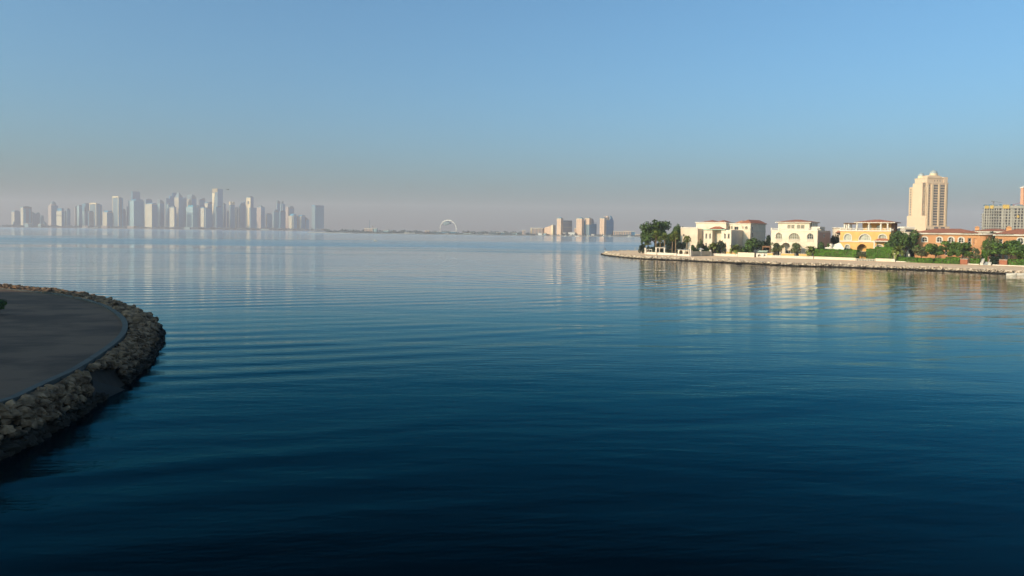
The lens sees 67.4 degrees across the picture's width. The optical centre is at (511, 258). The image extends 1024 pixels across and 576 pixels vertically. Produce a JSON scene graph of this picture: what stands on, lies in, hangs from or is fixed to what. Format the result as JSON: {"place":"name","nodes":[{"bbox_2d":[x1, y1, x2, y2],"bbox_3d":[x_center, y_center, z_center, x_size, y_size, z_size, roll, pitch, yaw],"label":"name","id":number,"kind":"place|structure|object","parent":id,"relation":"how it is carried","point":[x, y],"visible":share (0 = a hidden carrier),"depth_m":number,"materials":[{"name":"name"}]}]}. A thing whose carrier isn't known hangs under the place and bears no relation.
{"place":"outdoors","nodes":[
{"label":"outdoors","id":0,"kind":"place"},
{"bbox_2d":[11,210,20,226],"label":"tower","id":1,"kind":"structure","parent":0,"point":[15,214],"depth_m":4185.68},
{"bbox_2d":[20,206,31,226],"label":"tower","id":2,"kind":"structure","parent":0,"point":[26,214],"depth_m":4130.22,"materials":[{"name":"grey glass"}]},
{"bbox_2d":[48,201,57,224],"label":"tower","id":3,"kind":"structure","parent":0,"point":[52,208],"depth_m":4127.57,"materials":[{"name":"metal"}]},
{"bbox_2d":[0,290,121,398],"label":"ground","id":4,"kind":"structure","parent":0,"point":[43,336],"depth_m":57.95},
{"bbox_2d":[0,288,127,403],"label":"kerb","id":5,"kind":"structure","parent":4,"relation":"on","point":[93,358],"depth_m":48.04,"materials":[{"name":"stone"}]},
{"bbox_2d":[0,369,124,459],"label":"embankment","id":6,"kind":"structure","parent":0,"point":[108,377],"depth_m":46.33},
{"bbox_2d":[0,425,15,434],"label":"boulder","id":7,"kind":"object","parent":6,"relation":"on","point":[6,429],"visible":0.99,"depth_m":33.81,"materials":[{"name":"stone"}]},
{"bbox_2d":[0,443,21,453],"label":"boulder","id":8,"kind":"object","parent":6,"relation":"on","point":[15,448],"visible":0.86,"depth_m":33.47,"materials":[{"name":"stone"}]},
{"bbox_2d":[12,429,27,439],"bbox_3d":[-22.227,7.836,34.673,0.581,0.372,0.757,21,15,28],"label":"boulder","id":9,"kind":"object","parent":6,"relation":"on","point":[23,432],"visible":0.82,"depth_m":34.57,"materials":[{"name":"stone"}]},
{"bbox_2d":[35,407,45,415],"bbox_3d":[-22.514,7.291,36.473,0.671,0.404,0.550,0,2,-27],"label":"boulder","id":10,"kind":"object","parent":6,"relation":"on","point":[41,411],"visible":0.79,"depth_m":36.37,"materials":[{"name":"stone"}]},
{"bbox_2d":[39,415,54,422],"bbox_3d":[-22.338,7.683,36.681,0.778,0.485,0.691,2,2,29],"label":"boulder","id":11,"kind":"object","parent":6,"relation":"on","point":[48,419],"visible":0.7,"depth_m":36.56,"materials":[{"name":"stone"}]},
{"bbox_2d":[63,394,73,405],"bbox_3d":[-22.982,7.303,39.524,0.732,0.491,0.915,-23,10,16],"label":"boulder","id":12,"kind":"object","parent":6,"relation":"on","point":[69,398],"visible":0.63,"depth_m":39.45,"materials":[{"name":"stone"}]},
{"bbox_2d":[0,283,165,452],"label":"riprap","id":13,"kind":"object","parent":6,"relation":"on","point":[143,338],"visible":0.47,"depth_m":54.48,"materials":[{"name":"stone"}]},
{"bbox_2d":[9,411,23,420],"bbox_3d":[-22.574,7.146,34.843,0.730,0.427,0.678,-5,-7,-18],"label":"boulder","id":14,"kind":"object","parent":13,"relation":"on","point":[17,415],"visible":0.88,"depth_m":34.75,"materials":[{"name":"stone"}]},
{"bbox_2d":[90,380,124,397],"bbox_3d":[-24.363,7.967,46.295,1.240,2.485,6.362,1,2,-3],"label":"drain chute","id":15,"kind":"object","parent":6,"relation":"on","point":[100,388],"visible":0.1,"depth_m":44.53,"materials":[{"name":"concrete"}]},
{"bbox_2d":[89,203,101,225],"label":"tower","id":16,"kind":"structure","parent":0,"point":[96,208],"depth_m":4128.81,"materials":[{"name":"beige stone"}]},
{"bbox_2d":[102,211,112,226],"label":"tower","id":17,"kind":"structure","parent":0,"point":[107,218],"depth_m":4110.41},
{"bbox_2d":[128,199,143,228],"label":"tower","id":18,"kind":"structure","parent":0,"point":[135,212],"depth_m":4096.30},
{"bbox_2d":[145,203,157,228],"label":"tower","id":19,"kind":"structure","parent":0,"point":[150,215],"depth_m":4061.32,"materials":[{"name":"concrete"}]},
{"bbox_2d":[186,205,197,227],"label":"tower","id":20,"kind":"structure","parent":0,"point":[191,215],"depth_m":4071.30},
{"bbox_2d":[288,214,296,230],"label":"tower","id":21,"kind":"structure","parent":0,"point":[292,223],"depth_m":4077.98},
{"bbox_2d":[297,215,305,230],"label":"tower","id":22,"kind":"structure","parent":0,"point":[300,221],"depth_m":4097.21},
{"bbox_2d":[312,205,323,230],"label":"tower","id":23,"kind":"structure","parent":0,"point":[318,216],"depth_m":4050.53,"materials":[{"name":"metal"}]},
{"bbox_2d":[0,226,770,237],"bbox_3d":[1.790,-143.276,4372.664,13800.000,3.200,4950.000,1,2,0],"label":"shore","id":24,"kind":"structure","parent":0,"point":[368,233],"depth_m":2024.97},
{"bbox_2d":[32,212,37,225],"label":"tower","id":25,"kind":"structure","parent":24,"relation":"on","point":[34,219],"depth_m":4153.35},
{"bbox_2d":[56,208,64,227],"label":"tower","id":26,"kind":"structure","parent":24,"relation":"on","point":[60,216],"depth_m":4057.47,"materials":[{"name":"concrete"}]},
{"bbox_2d":[77,205,81,227],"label":"tower","id":27,"kind":"structure","parent":24,"relation":"on","point":[79,215],"depth_m":4151.96,"materials":[{"name":"metal"}]},
{"bbox_2d":[82,203,88,225],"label":"tower","id":28,"kind":"structure","parent":24,"relation":"on","point":[85,208],"depth_m":4183.64,"materials":[{"name":"metal"}]},
{"bbox_2d":[88,211,93,226],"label":"tower","id":29,"kind":"structure","parent":24,"relation":"on","point":[91,218],"depth_m":4024.83,"materials":[{"name":"grey stone"}]},
{"bbox_2d":[112,196,122,226],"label":"tower","id":30,"kind":"structure","parent":24,"relation":"on","point":[117,206],"depth_m":4088.83,"materials":[{"name":"beige stone"}]},
{"bbox_2d":[131,191,139,198],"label":"tower","id":31,"kind":"structure","parent":24,"relation":"on","point":[135,195],"depth_m":4333.49,"materials":[{"name":"metal"}]},
{"bbox_2d":[157,200,163,226],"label":"tower","id":32,"kind":"structure","parent":24,"relation":"on","point":[160,213],"depth_m":4154.08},
{"bbox_2d":[0,224,323,230],"bbox_3d":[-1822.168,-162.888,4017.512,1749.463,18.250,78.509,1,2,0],"label":"city tree belt","id":33,"kind":"object","parent":24,"relation":"on","point":[164,227],"visible":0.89,"depth_m":4004.32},
{"bbox_2d":[167,203,170,228],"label":"tower","id":34,"kind":"structure","parent":24,"relation":"on","point":[168,214],"depth_m":4119.83,"materials":[{"name":"metal"}]},
{"bbox_2d":[165,193,175,228],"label":"tower","id":35,"kind":"structure","parent":24,"relation":"on","point":[170,199],"depth_m":4293.09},
{"bbox_2d":[169,206,175,226],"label":"tower","id":36,"kind":"structure","parent":24,"relation":"on","point":[172,216],"depth_m":4024.57,"materials":[{"name":"concrete"}]},
{"bbox_2d":[174,192,182,228],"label":"tower","id":37,"kind":"structure","parent":24,"relation":"on","point":[178,201],"depth_m":4164.70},
{"bbox_2d":[183,198,186,228],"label":"tower","id":38,"kind":"structure","parent":24,"relation":"on","point":[184,210],"depth_m":4243.05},
{"bbox_2d":[187,194,195,206],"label":"tower","id":39,"kind":"structure","parent":24,"relation":"on","point":[191,199],"depth_m":4214.31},
{"bbox_2d":[199,198,204,226],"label":"tower","id":40,"kind":"structure","parent":24,"relation":"on","point":[201,202],"depth_m":4259.32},
{"bbox_2d":[201,207,205,226],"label":"tower","id":41,"kind":"structure","parent":24,"relation":"on","point":[202,216],"depth_m":4040.39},
{"bbox_2d":[205,207,211,227],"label":"tower","id":42,"kind":"structure","parent":24,"relation":"on","point":[208,217],"depth_m":4036.96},
{"bbox_2d":[212,189,222,227],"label":"tower","id":43,"kind":"structure","parent":24,"relation":"on","point":[217,197],"depth_m":4132.74,"materials":[{"name":"beige stone"}]},
{"bbox_2d":[215,206,221,229],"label":"tower","id":44,"kind":"structure","parent":24,"relation":"on","point":[218,216],"depth_m":4035.09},
{"bbox_2d":[223,203,225,229],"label":"tower","id":45,"kind":"structure","parent":24,"relation":"on","point":[224,215],"depth_m":4199.14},
{"bbox_2d":[229,202,234,229],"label":"tower","id":46,"kind":"structure","parent":24,"relation":"on","point":[231,214],"depth_m":4143.01,"materials":[{"name":"beige stone"}]},
{"bbox_2d":[239,202,245,229],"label":"tower","id":47,"kind":"structure","parent":24,"relation":"on","point":[242,215],"depth_m":4206.93,"materials":[{"name":"metal"}]},
{"bbox_2d":[246,196,253,227],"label":"tower","id":48,"kind":"structure","parent":24,"relation":"on","point":[249,201],"depth_m":4177.47,"materials":[{"name":"metal"}]},
{"bbox_2d":[249,208,256,228],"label":"tower","id":49,"kind":"structure","parent":24,"relation":"on","point":[252,217],"depth_m":4046.94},
{"bbox_2d":[257,205,264,228],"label":"tower","id":50,"kind":"structure","parent":24,"relation":"on","point":[260,216],"depth_m":4135.86,"materials":[{"name":"grey stone"}]},
{"bbox_2d":[266,213,271,227],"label":"tower","id":51,"kind":"structure","parent":24,"relation":"on","point":[268,220],"depth_m":4154.76,"materials":[{"name":"metal"}]},
{"bbox_2d":[272,209,278,228],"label":"tower","id":52,"kind":"structure","parent":24,"relation":"on","point":[275,219],"depth_m":4075.83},
{"bbox_2d":[279,211,284,228],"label":"tower","id":53,"kind":"structure","parent":24,"relation":"on","point":[281,219],"depth_m":4034.54,"materials":[{"name":"metal"}]},
{"bbox_2d":[324,229,529,233],"bbox_3d":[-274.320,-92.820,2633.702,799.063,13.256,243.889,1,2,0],"label":"inland tree belt","id":54,"kind":"object","parent":24,"relation":"on","point":[463,231],"visible":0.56,"depth_m":2624.84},
{"bbox_2d":[326,230,639,235],"bbox_3d":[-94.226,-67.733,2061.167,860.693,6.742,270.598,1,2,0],"label":"shore tree belt","id":55,"kind":"object","parent":24,"relation":"on","point":[474,233],"visible":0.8,"depth_m":2064.79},
{"bbox_2d":[530,228,542,234],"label":"waterfront building","id":56,"kind":"structure","parent":24,"relation":"on","point":[535,231],"depth_m":2028.62,"materials":[{"name":"grey stone"}]},
{"bbox_2d":[543,225,555,234],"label":"hotel","id":57,"kind":"structure","parent":24,"relation":"on","point":[550,230],"depth_m":2015.51,"materials":[{"name":"beige stone"}]},
{"bbox_2d":[557,217,571,234],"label":"tower","id":58,"kind":"structure","parent":24,"relation":"on","point":[564,226],"depth_m":1990.99,"materials":[{"name":"stone"}]},
{"bbox_2d":[576,217,584,235],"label":"tower","id":59,"kind":"structure","parent":24,"relation":"on","point":[580,225],"depth_m":1987.96,"materials":[{"name":"beige glass"}]},
{"bbox_2d":[585,217,596,235],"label":"tower","id":60,"kind":"structure","parent":24,"relation":"on","point":[590,227],"depth_m":1989.97,"materials":[{"name":"blue glass"}]},
{"bbox_2d":[599,216,613,235],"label":"tower","id":61,"kind":"structure","parent":24,"relation":"on","point":[606,225],"depth_m":1992.17,"materials":[{"name":"beige glass"}]},
{"bbox_2d":[0,227,1023,575],"bbox_3d":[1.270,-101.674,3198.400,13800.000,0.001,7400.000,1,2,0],"label":"water","id":62,"kind":"structure","parent":0,"point":[304,403],"depth_m":41.27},
{"bbox_2d":[0,0,1023,235],"label":"sky","id":63,"kind":"structure","parent":0,"point":[398,115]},
{"bbox_2d":[613,231,630,234],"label":"waterfront building","id":64,"kind":"structure","parent":0,"point":[621,232],"depth_m":1998.72,"materials":[{"name":"white stone"}]},
{"bbox_2d":[609,239,1023,270],"bbox_3d":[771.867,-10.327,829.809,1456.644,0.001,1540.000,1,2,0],"label":"promenade","id":65,"kind":"structure","parent":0,"point":[797,260],"depth_m":266.81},
{"bbox_2d":[896,256,917,262],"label":"hedge","id":66,"kind":"object","parent":65,"relation":"on","point":[907,259],"visible":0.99,"depth_m":270.24,"materials":[{"name":"green plant"}]},
{"bbox_2d":[917,257,934,262],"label":"hedge","id":67,"kind":"object","parent":65,"relation":"on","point":[925,260],"visible":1,"depth_m":264.73,"materials":[{"name":"green plant"}]},
{"bbox_2d":[1019,186,1023,205],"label":"tower","id":68,"kind":"structure","parent":65,"relation":"on","point":[1022,196],"depth_m":978.57,"materials":[{"name":"beige concrete"}]},
{"bbox_2d":[663,248,969,264],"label":"garden ground","id":69,"kind":"structure","parent":0,"point":[907,252],"depth_m":367.08,"materials":[{"name":"plant"}]},
{"bbox_2d":[639,219,671,246],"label":"broadleaf tree","id":70,"kind":"object","parent":69,"relation":"on","point":[648,229],"visible":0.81,"depth_m":333.69,"materials":[{"name":"green plant"}]},
{"bbox_2d":[665,240,676,252],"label":"shrub","id":71,"kind":"object","parent":69,"relation":"on","point":[668,246],"visible":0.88,"depth_m":323.64,"materials":[{"name":"green plant"}]},
{"bbox_2d":[672,224,682,242],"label":"broadleaf tree","id":72,"kind":"object","parent":69,"relation":"on","point":[677,228],"visible":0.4,"depth_m":353.61,"materials":[{"name":"green plant"}]},
{"bbox_2d":[676,242,685,252],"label":"shrub","id":73,"kind":"object","parent":69,"relation":"on","point":[679,245],"visible":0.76,"depth_m":320.50,"materials":[{"name":"green plant"}]},
{"bbox_2d":[691,250,711,255],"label":"garden wall","id":74,"kind":"structure","parent":69,"relation":"on","point":[701,253],"depth_m":314.16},
{"bbox_2d":[716,240,725,253],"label":"bush","id":75,"kind":"object","parent":69,"relation":"on","point":[721,245],"visible":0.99,"depth_m":320.26,"materials":[{"name":"green plant"}]},
{"bbox_2d":[680,220,766,255],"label":"villa","id":76,"kind":"object","parent":69,"relation":"on","point":[728,233],"visible":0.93,"depth_m":328.31,"materials":[{"name":"beige stone"}]},
{"bbox_2d":[729,244,741,254],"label":"date palm","id":77,"kind":"object","parent":69,"relation":"on","point":[736,249],"visible":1,"depth_m":314.80,"materials":[{"name":"green plant"}]},
{"bbox_2d":[738,252,753,256],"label":"garden wall","id":78,"kind":"structure","parent":69,"relation":"on","point":[742,254],"depth_m":310.62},
{"bbox_2d":[741,238,758,252],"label":"bush","id":79,"kind":"object","parent":69,"relation":"on","point":[750,245],"visible":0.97,"depth_m":314.81,"materials":[{"name":"green plant"}]},
{"bbox_2d":[756,240,768,252],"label":"bush","id":80,"kind":"object","parent":69,"relation":"on","point":[761,243],"visible":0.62,"depth_m":313.54,"materials":[{"name":"green plant"}]},
{"bbox_2d":[770,242,783,252],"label":"olive tree","id":81,"kind":"object","parent":69,"relation":"on","point":[780,248],"visible":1,"depth_m":302.70,"materials":[{"name":"green plant"}]},
{"bbox_2d":[767,255,813,258],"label":"garden wall","id":82,"kind":"structure","parent":69,"relation":"on","point":[782,256],"depth_m":299.73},
{"bbox_2d":[790,243,800,253],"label":"olive tree","id":83,"kind":"object","parent":69,"relation":"on","point":[795,246],"visible":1,"depth_m":299.22,"materials":[{"name":"green plant"}]},
{"bbox_2d":[771,220,830,255],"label":"villa","id":84,"kind":"object","parent":69,"relation":"on","point":[803,234],"visible":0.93,"depth_m":305.10,"materials":[{"name":"beige stone"}]},
{"bbox_2d":[805,246,816,255],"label":"date palm","id":85,"kind":"object","parent":69,"relation":"on","point":[810,250],"visible":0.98,"depth_m":296.38,"materials":[{"name":"green plant"}]},
{"bbox_2d":[830,235,838,244],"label":"bush","id":86,"kind":"object","parent":69,"relation":"on","point":[834,240],"visible":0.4,"depth_m":314.20,"materials":[{"name":"green plant"}]},
{"bbox_2d":[814,256,855,260],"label":"garden wall","id":87,"kind":"structure","parent":69,"relation":"on","point":[835,258],"depth_m":288.30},
{"bbox_2d":[814,249,859,259],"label":"hedge","id":88,"kind":"object","parent":69,"relation":"on","point":[850,253],"visible":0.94,"depth_m":288.70,"materials":[{"name":"green plant"}]},
{"bbox_2d":[832,227,845,240],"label":"house","id":89,"kind":"structure","parent":69,"relation":"on","point":[836,231],"depth_m":322.32,"materials":[{"name":"ceramic"}]},
{"bbox_2d":[839,220,900,259],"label":"villa","id":90,"kind":"object","parent":69,"relation":"on","point":[873,234],"visible":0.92,"depth_m":291.63,"materials":[{"name":"yellow stone"}]},
{"bbox_2d":[866,248,875,260],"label":"hedge","id":91,"kind":"object","parent":69,"relation":"on","point":[870,254],"visible":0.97,"depth_m":279.62,"materials":[{"name":"green plant"}]},
{"bbox_2d":[874,246,895,260],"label":"hedge","id":92,"kind":"object","parent":69,"relation":"on","point":[883,253],"visible":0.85,"depth_m":276.81,"materials":[{"name":"green plant"}]},
{"bbox_2d":[891,246,906,258],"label":"date palm","id":93,"kind":"object","parent":69,"relation":"on","point":[898,250],"visible":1,"depth_m":273.10,"materials":[{"name":"green plant"}]},
{"bbox_2d":[888,229,920,256],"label":"garden tree","id":94,"kind":"object","parent":69,"relation":"on","point":[906,240],"visible":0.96,"depth_m":275.87,"materials":[{"name":"green plant"}]},
{"bbox_2d":[912,246,930,257],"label":"olive tree","id":95,"kind":"object","parent":69,"relation":"on","point":[922,252],"visible":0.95,"depth_m":266.29,"materials":[{"name":"green plant"}]},
{"bbox_2d":[925,243,945,257],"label":"garden tree","id":96,"kind":"object","parent":69,"relation":"on","point":[933,249],"visible":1,"depth_m":262.04,"materials":[{"name":"green plant"}]},
{"bbox_2d":[940,240,955,256],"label":"garden tree","id":97,"kind":"object","parent":69,"relation":"on","point":[950,249],"visible":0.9,"depth_m":259.60,"materials":[{"name":"green plant"}]},
{"bbox_2d":[912,229,993,262],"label":"villa","id":98,"kind":"object","parent":69,"relation":"on","point":[972,238],"visible":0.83,"depth_m":270.79,"materials":[{"name":"orange stone"}]},
{"bbox_2d":[945,257,960,263],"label":"hedge","id":99,"kind":"object","parent":69,"relation":"on","point":[951,260],"visible":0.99,"depth_m":258.43,"materials":[{"name":"green plant"}]},
{"bbox_2d":[954,242,973,258],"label":"garden tree","id":100,"kind":"object","parent":69,"relation":"on","point":[964,248],"visible":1,"depth_m":255.74,"materials":[{"name":"green plant"}]},
{"bbox_2d":[968,247,981,258],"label":"garden tree","id":101,"kind":"object","parent":69,"relation":"on","point":[976,250],"visible":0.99,"depth_m":254.88,"materials":[{"name":"green plant"}]},
{"bbox_2d":[982,239,993,261],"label":"garden tree","id":102,"kind":"object","parent":69,"relation":"on","point":[984,246],"visible":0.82,"depth_m":254.60,"materials":[{"name":"green plant"}]},
{"bbox_2d":[974,226,1005,254],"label":"villa","id":103,"kind":"object","parent":69,"relation":"on","point":[988,230],"visible":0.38,"depth_m":285.98,"materials":[{"name":"ceramic"}]},
{"bbox_2d":[981,236,1000,255],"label":"garden tree","id":104,"kind":"object","parent":69,"relation":"on","point":[996,240],"visible":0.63,"depth_m":254.38,"materials":[{"name":"green plant"}]},
{"bbox_2d":[990,240,1023,258],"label":"garden tree","id":105,"kind":"object","parent":69,"relation":"on","point":[1010,248],"visible":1,"depth_m":248.02,"materials":[{"name":"green plant"}]},
{"bbox_2d":[993,226,1023,264],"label":"villa","id":106,"kind":"object","parent":69,"relation":"on","point":[1009,233],"visible":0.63,"depth_m":257.00,"materials":[{"name":"orange stone"}]},
{"bbox_2d":[1007,259,1023,265],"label":"hedge","id":107,"kind":"object","parent":69,"relation":"on","point":[1015,261],"visible":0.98,"depth_m":245.68,"materials":[{"name":"green plant"}]},
{"bbox_2d":[643,257,1014,273],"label":"seawall slope","id":108,"kind":"structure","parent":0,"point":[834,264],"depth_m":244.28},
{"bbox_2d":[601,250,1023,273],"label":"shore rocks","id":109,"kind":"object","parent":108,"relation":"on","point":[877,266],"visible":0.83,"depth_m":244.81,"materials":[{"name":"stone"}]},
{"bbox_2d":[907,170,949,230],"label":"hotel tower","id":110,"kind":"structure","parent":0,"point":[928,198],"depth_m":901.20,"materials":[{"name":"beige stone"}]},
{"bbox_2d":[989,256,999,264],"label":"bush","id":111,"kind":"object","parent":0,"point":[993,260],"visible":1,"depth_m":250.84,"materials":[{"name":"green plant"}]},
{"bbox_2d":[980,204,1023,229],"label":"unfinished building","id":112,"kind":"structure","parent":0,"point":[1000,216],"depth_m":840.51,"materials":[{"name":"concrete"}]},
{"bbox_3d":[-22.564,7.424,36.969,0.483,0.309,0.629,8,-7,40],"label":"boulder","id":113,"kind":"object","parent":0,"visible":0},
{"bbox_2d":[37,399,51,409],"bbox_3d":[-22.630,7.092,37.155,0.784,0.524,0.680,1,2,11],"label":"boulder","id":114,"kind":"object","parent":113,"relation":"on","point":[44,403],"visible":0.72,"depth_m":36.91,"materials":[{"name":"stone"}]},
{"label":"boulder","id":115,"kind":"object","parent":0,"visible":0},
{"bbox_2d":[17,406,30,412],"bbox_3d":[-22.590,7.035,35.570,0.616,0.409,0.575,4,8,16],"label":"boulder","id":116,"kind":"object","parent":115,"relation":"on","point":[23,409],"visible":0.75,"depth_m":35.38,"materials":[{"name":"stone"}]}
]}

